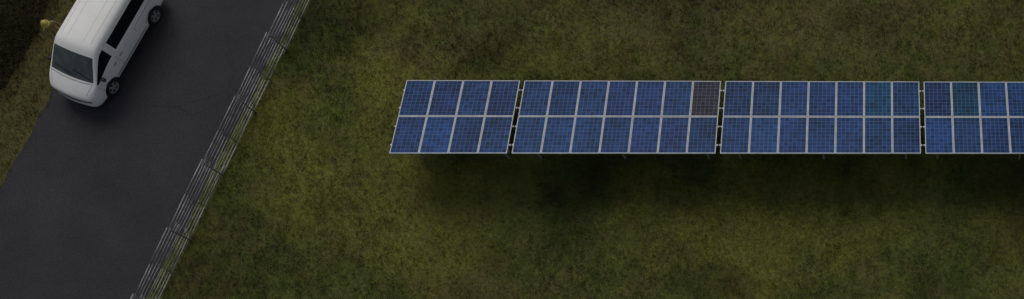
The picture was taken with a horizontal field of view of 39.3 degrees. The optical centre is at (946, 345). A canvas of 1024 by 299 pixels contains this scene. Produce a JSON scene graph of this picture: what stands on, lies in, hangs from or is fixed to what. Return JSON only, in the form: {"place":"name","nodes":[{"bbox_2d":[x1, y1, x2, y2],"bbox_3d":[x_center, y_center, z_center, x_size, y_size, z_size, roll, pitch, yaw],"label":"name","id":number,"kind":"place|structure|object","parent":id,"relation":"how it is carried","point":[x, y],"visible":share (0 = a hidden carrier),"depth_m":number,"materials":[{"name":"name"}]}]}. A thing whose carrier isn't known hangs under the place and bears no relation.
{"place":"outdoors","nodes":[
{"label":"outdoors","id":0,"kind":"place"},
{"bbox_2d":[106,78,120,95],"bbox_3d":[-29.816,-9.234,46.727,0.210,0.660,0.660,22,79,2],"label":"wheel","id":1,"kind":"object","parent":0,"point":[113,86],"visible":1,"depth_m":46.70,"materials":[{"name":"rubber"}]},
{"bbox_2d":[0,0,296,298],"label":"road","id":2,"kind":"structure","parent":0,"point":[90,199],"depth_m":46.55,"materials":[{"name":"grey asphalt"}]},
{"bbox_2d":[49,0,162,106],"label":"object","id":3,"kind":"object","parent":2,"relation":"on","point":[96,60],"visible":1,"depth_m":45.77,"materials":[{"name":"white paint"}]},
{"bbox_2d":[90,0,116,44],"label":"roof rib","id":4,"kind":"object","parent":3,"relation":"on","point":[103,22],"visible":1,"depth_m":45.52,"materials":[{"name":"grey"}]},
{"bbox_2d":[118,26,146,74],"bbox_3d":[-29.139,-10.556,46.848,0.006,0.041,2.050,22,79,2],"label":"side moulding","id":5,"kind":"object","parent":3,"relation":"attached to","point":[132,50],"visible":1,"depth_m":46.84,"materials":[{"name":"grey"}]},
{"bbox_2d":[148,6,161,24],"bbox_3d":[-28.689,-11.930,47.314,0.210,0.660,0.660,22,79,2],"label":"wheel","id":6,"kind":"object","parent":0,"point":[155,15],"visible":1,"depth_m":47.29,"materials":[{"name":"rubber"}]},
{"bbox_2d":[0,0,1023,298],"bbox_3d":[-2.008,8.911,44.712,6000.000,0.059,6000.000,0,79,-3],"label":"ground","id":7,"kind":"structure","parent":0,"point":[728,26],"depth_m":47.21,"materials":[{"name":"green plant"}]},
{"bbox_2d":[0,0,47,87],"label":"undergrowth shrubs","id":8,"kind":"object","parent":7,"relation":"on","point":[18,24],"visible":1,"depth_m":47.13,"materials":[{"name":"green plant"}]},
{"bbox_2d":[130,0,308,298],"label":"roadside fence","id":9,"kind":"object","parent":7,"relation":"on","point":[210,167],"visible":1,"depth_m":46.01,"materials":[{"name":"metal"}]},
{"bbox_2d":[389,80,520,158],"bbox_3d":[-17.255,-7.920,46.511,4.110,2.282,3.142,0,79,-3],"label":"solar panel array","id":10,"kind":"object","parent":7,"relation":"on","point":[452,117],"visible":1,"depth_m":45.92,"materials":[{"name":"glass"},{"name":"silicon photovoltaic cells"},{"name":"aluminium"}]},
{"bbox_2d":[512,81,721,159],"bbox_3d":[-11.612,-7.957,46.772,7.110,2.282,3.142,0,79,-3],"label":"solar panel array","id":11,"kind":"object","parent":7,"relation":"on","point":[556,109],"visible":1,"depth_m":46.18,"materials":[{"name":"glass"},{"name":"silicon photovoltaic cells"},{"name":"aluminium"}]},
{"bbox_2d":[719,81,921,159],"bbox_3d":[-4.471,-8.003,47.103,7.110,2.280,3.142,0,79,-3],"label":"solar panel array","id":12,"kind":"object","parent":7,"relation":"on","point":[865,117],"visible":1,"depth_m":46.51,"materials":[{"name":"glass"},{"name":"silicon photovoltaic cells"},{"name":"aluminium"}]},
{"bbox_2d":[922,82,1023,158],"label":"solar panel array","id":13,"kind":"object","parent":7,"relation":"on","point":[967,131],"visible":1,"depth_m":46.77,"materials":[{"name":"glass"},{"name":"silicon photovoltaic cells"},{"name":"aluminium"}]}
]}

